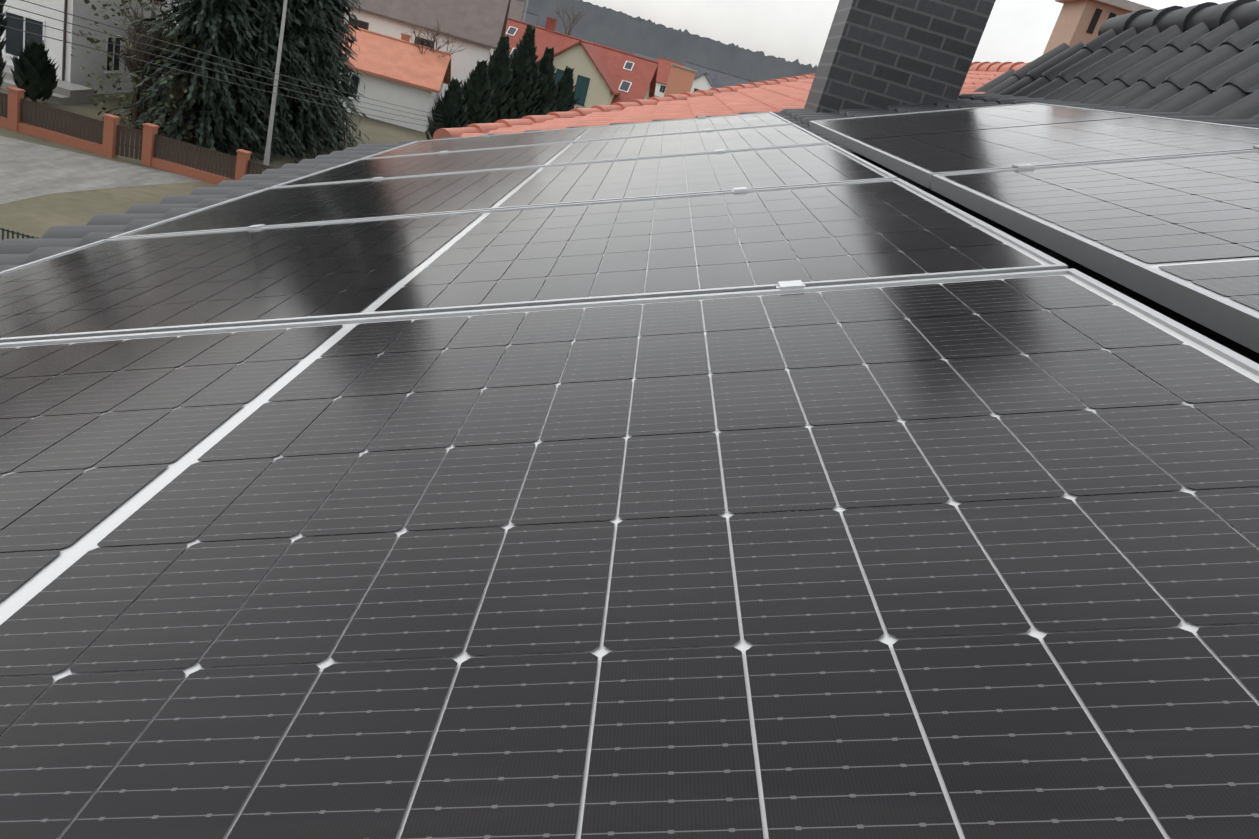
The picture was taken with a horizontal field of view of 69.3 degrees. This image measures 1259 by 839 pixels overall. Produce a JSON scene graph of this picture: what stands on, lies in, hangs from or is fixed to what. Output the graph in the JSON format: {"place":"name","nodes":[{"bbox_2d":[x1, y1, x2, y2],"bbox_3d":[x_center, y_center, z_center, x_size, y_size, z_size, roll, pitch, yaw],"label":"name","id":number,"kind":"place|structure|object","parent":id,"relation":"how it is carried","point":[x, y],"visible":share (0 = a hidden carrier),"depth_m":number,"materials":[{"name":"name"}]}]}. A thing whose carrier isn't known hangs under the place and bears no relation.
{"place":"outdoors","nodes":[
{"label":"outdoors","id":0,"kind":"place"},
{"bbox_2d":[0,0,183,93],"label":"white house","id":1,"kind":"structure","parent":0,"point":[74,74],"depth_m":37.70,"materials":[{"name":"white paint"}]},
{"bbox_2d":[0,136,202,203],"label":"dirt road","id":2,"kind":"structure","parent":0,"point":[29,170],"depth_m":28.20,"materials":[{"name":"grey concrete"}]},
{"bbox_2d":[0,88,658,240],"bbox_3d":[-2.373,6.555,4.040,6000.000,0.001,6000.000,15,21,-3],"label":"ground","id":3,"kind":"structure","parent":0,"point":[39,216],"depth_m":29.29,"materials":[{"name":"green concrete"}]},
{"bbox_2d":[0,0,10,86],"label":"thuja tree","id":4,"kind":"object","parent":3,"relation":"on","point":[3,21],"visible":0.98,"depth_m":31.36,"materials":[{"name":"green plant"}]},
{"bbox_2d":[0,228,38,239],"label":"fence","id":5,"kind":"object","parent":3,"relation":"on","point":[13,232],"depth_m":18.62,"materials":[{"name":"grey metal"}]},
{"bbox_2d":[10,37,59,101],"bbox_3d":[-22.669,-13.294,34.779,1.681,2.342,1.683,15,21,-3],"label":"shrub","id":6,"kind":"object","parent":3,"relation":"on","point":[34,74],"visible":1,"depth_m":34.40,"materials":[{"name":"green plant"}]},
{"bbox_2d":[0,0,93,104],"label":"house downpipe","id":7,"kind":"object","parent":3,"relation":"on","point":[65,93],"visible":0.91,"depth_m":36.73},
{"bbox_2d":[70,0,197,130],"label":"bare tree","id":8,"kind":"object","parent":3,"relation":"on","point":[135,65],"visible":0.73,"depth_m":34.52,"materials":[{"name":"plant"}]},
{"bbox_2d":[0,87,277,184],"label":"fence","id":9,"kind":"object","parent":3,"relation":"on","point":[29,118],"visible":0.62,"depth_m":30.77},
{"bbox_2d":[126,31,219,144],"bbox_3d":[-17.048,-12.505,34.640,3.669,4.290,3.567,15,21,-3],"label":"bare shrub","id":10,"kind":"object","parent":3,"relation":"on","point":[174,111],"visible":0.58,"depth_m":34.39,"materials":[{"name":"brown plant"}]},
{"bbox_2d":[156,0,191,98],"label":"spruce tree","id":11,"kind":"object","parent":3,"relation":"on","point":[170,27],"depth_m":40.83,"materials":[{"name":"green plant"}]},
{"bbox_2d":[110,0,291,162],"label":"spruce tree","id":12,"kind":"object","parent":3,"relation":"on","point":[216,23],"visible":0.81,"depth_m":34.39,"materials":[{"name":"green plant"}]},
{"bbox_2d":[0,0,471,128],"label":"power lines","id":13,"kind":"object","parent":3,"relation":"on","point":[192,57],"visible":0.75,"depth_m":24.55,"materials":[{"name":"grey metal"}]},
{"bbox_2d":[180,0,333,163],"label":"spruce tree","id":14,"kind":"object","parent":3,"relation":"on","point":[272,15],"visible":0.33,"depth_m":36.72,"materials":[{"name":"green plant"}]},
{"bbox_2d":[262,0,287,170],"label":"utility pole","id":15,"kind":"object","parent":3,"relation":"on","point":[266,161],"visible":0.79,"depth_m":33.53,"materials":[{"name":"grey metal"}]},
{"bbox_2d":[242,0,368,158],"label":"spruce tree","id":16,"kind":"object","parent":3,"relation":"on","point":[317,31],"visible":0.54,"depth_m":38.45,"materials":[{"name":"green plant"}]},
{"bbox_2d":[303,0,367,150],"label":"spruce tree","id":17,"kind":"object","parent":3,"relation":"on","point":[346,69],"visible":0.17,"depth_m":41.93,"materials":[{"name":"green plant"}]},
{"bbox_2d":[335,23,450,131],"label":"house","id":18,"kind":"structure","parent":3,"relation":"on","point":[403,71],"depth_m":55.20,"materials":[{"name":"white paint"}]},
{"bbox_2d":[341,0,510,98],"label":"house","id":19,"kind":"structure","parent":3,"relation":"on","point":[478,27],"depth_m":63.30,"materials":[{"name":"white paint"}]},
{"bbox_2d":[404,18,466,57],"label":"bare tree","id":20,"kind":"object","parent":3,"relation":"on","point":[433,41],"visible":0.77,"depth_m":56.80,"materials":[{"name":"brown plant"}]},
{"bbox_2d":[426,77,467,139],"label":"thuja tree","id":21,"kind":"object","parent":3,"relation":"on","point":[450,109],"visible":0.6,"depth_m":48.11,"materials":[{"name":"green plant"}]},
{"bbox_2d":[461,60,494,125],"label":"thuja tree","id":22,"kind":"object","parent":3,"relation":"on","point":[476,94],"visible":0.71,"depth_m":53.51,"materials":[{"name":"green plant"}]},
{"bbox_2d":[472,34,515,122],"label":"thuja tree","id":23,"kind":"object","parent":3,"relation":"on","point":[499,71],"visible":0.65,"depth_m":56.97,"materials":[{"name":"green plant"}]},
{"bbox_2d":[506,24,542,118],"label":"thuja tree","id":24,"kind":"object","parent":3,"relation":"on","point":[524,67],"visible":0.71,"depth_m":58.83,"materials":[{"name":"green plant"}]},
{"bbox_2d":[526,47,557,114],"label":"thuja tree","id":25,"kind":"object","parent":3,"relation":"on","point":[546,84],"visible":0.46,"depth_m":61.15,"materials":[{"name":"green plant"}]},
{"bbox_2d":[550,65,577,111],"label":"thuja tree","id":26,"kind":"object","parent":3,"relation":"on","point":[565,95],"visible":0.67,"depth_m":65.23,"materials":[{"name":"green plant"}]},
{"bbox_2d":[552,6,583,35],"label":"bare tree","id":27,"kind":"object","parent":3,"relation":"on","point":[569,25],"visible":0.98,"depth_m":238.97,"materials":[{"name":"grey plant"}]},
{"bbox_2d":[523,0,816,81],"bbox_3d":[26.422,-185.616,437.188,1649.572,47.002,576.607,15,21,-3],"label":"hill ridge forest","id":28,"kind":"object","parent":3,"relation":"on","point":[610,27],"visible":0.25,"depth_m":451.93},
{"bbox_2d":[664,63,696,95],"bbox_3d":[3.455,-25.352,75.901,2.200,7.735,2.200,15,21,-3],"label":"house","id":29,"kind":"structure","parent":3,"relation":"on","point":[680,79],"depth_m":73.94,"materials":[{"name":"paint"}]},
{"bbox_2d":[508,0,524,20],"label":"house","id":30,"kind":"structure","parent":0,"point":[516,9],"depth_m":107.54,"materials":[{"name":"white paint"}]},
{"bbox_2d":[522,0,528,21],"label":"utility pole","id":31,"kind":"object","parent":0,"point":[525,11],"depth_m":86.18,"materials":[{"name":"grey concrete"}]},
{"bbox_2d":[521,11,538,25],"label":"house","id":32,"kind":"structure","parent":0,"point":[531,18],"depth_m":149.30,"materials":[{"name":"grey paint"}]},
{"bbox_2d":[538,39,619,107],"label":"house","id":33,"kind":"structure","parent":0,"point":[594,82],"depth_m":69.85,"materials":[{"name":"beige paint"}]},
{"bbox_2d":[505,17,658,104],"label":"house","id":34,"kind":"structure","parent":0,"point":[634,76],"depth_m":74.15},
{"bbox_2d":[588,40,625,51],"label":"house","id":35,"kind":"structure","parent":0,"point":[606,46],"depth_m":295.91,"materials":[{"name":"white paint"}]},
{"bbox_2d":[0,0,1258,363],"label":"roof tiles","id":36,"kind":"object","parent":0,"point":[1198,62],"depth_m":5.53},
{"bbox_2d":[804,0,995,112],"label":"chimney","id":37,"kind":"object","parent":36,"relation":"on","point":[877,54],"visible":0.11,"depth_m":6.57,"materials":[{"name":"brick"}]},
{"bbox_2d":[633,52,658,60],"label":"house","id":38,"kind":"structure","parent":0,"point":[646,56],"depth_m":279.00,"materials":[{"name":"white paint"}]},
{"bbox_2d":[655,57,684,96],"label":"house","id":39,"kind":"structure","parent":0,"point":[664,69],"depth_m":203.86,"materials":[{"name":"white paint"}]},
{"bbox_2d":[690,72,715,91],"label":"house","id":40,"kind":"structure","parent":0,"point":[704,81],"depth_m":139.82,"materials":[{"name":"white paint"}]},
{"bbox_2d":[684,61,754,87],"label":"house","id":41,"kind":"structure","parent":0,"point":[720,79],"depth_m":143.99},
{"bbox_2d":[247,116,1258,289],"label":"panel clamps","id":42,"kind":"object","parent":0,"point":[793,284],"visible":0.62,"depth_m":2.17,"materials":[{"name":"silver metal"}]},
{"bbox_2d":[108,143,897,238],"bbox_3d":[-0.324,-0.693,2.746,2.000,0.035,1.000,-3,21,4],"label":"solar panel","id":43,"kind":"object","parent":42,"relation":"attached to","point":[726,171],"visible":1,"depth_m":2.63,"materials":[{"name":"grey"}]},
{"bbox_2d":[0,178,1067,342],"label":"solar panel","id":44,"kind":"object","parent":42,"relation":"attached to","point":[884,230],"visible":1,"depth_m":1.63,"materials":[{"name":"grey"}]},
{"bbox_2d":[270,124,829,187],"bbox_3d":[-0.280,-1.066,3.694,2.000,0.035,1.000,-3,21,4],"label":"solar panel","id":45,"kind":"object","parent":42,"relation":"attached to","point":[593,150],"visible":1,"depth_m":3.62,"materials":[{"name":"grey"}]},
{"bbox_2d":[361,112,792,158],"bbox_3d":[-0.235,-1.440,4.642,2.000,0.035,1.000,-3,21,4],"label":"solar panel","id":46,"kind":"object","parent":42,"relation":"attached to","point":[599,132],"visible":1,"depth_m":4.59,"materials":[{"name":"grey"}]},
{"bbox_2d":[0,268,1258,838],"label":"solar panel","id":47,"kind":"object","parent":42,"relation":"attached to","point":[958,558],"visible":1,"depth_m":0.60,"materials":[{"name":"grey"}]},
{"bbox_2d":[809,102,1258,187],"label":"solar panel","id":48,"kind":"object","parent":42,"relation":"on","point":[920,148],"visible":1,"depth_m":2.78,"materials":[{"name":"grey"}]},
{"bbox_2d":[931,149,1258,352],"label":"solar panel","id":49,"kind":"object","parent":42,"relation":"on","point":[1179,234],"visible":1,"depth_m":1.53,"materials":[{"name":"grey"}]},
{"bbox_2d":[583,0,1234,67],"label":"sky","id":50,"kind":"structure","parent":0,"point":[791,30],"materials":[{"name":"white"}]},
{"bbox_2d":[1043,0,1156,53],"bbox_3d":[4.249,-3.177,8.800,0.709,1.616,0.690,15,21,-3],"label":"house","id":51,"kind":"structure","parent":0,"point":[1081,21],"depth_m":8.35,"materials":[{"name":"paint"}]}
]}

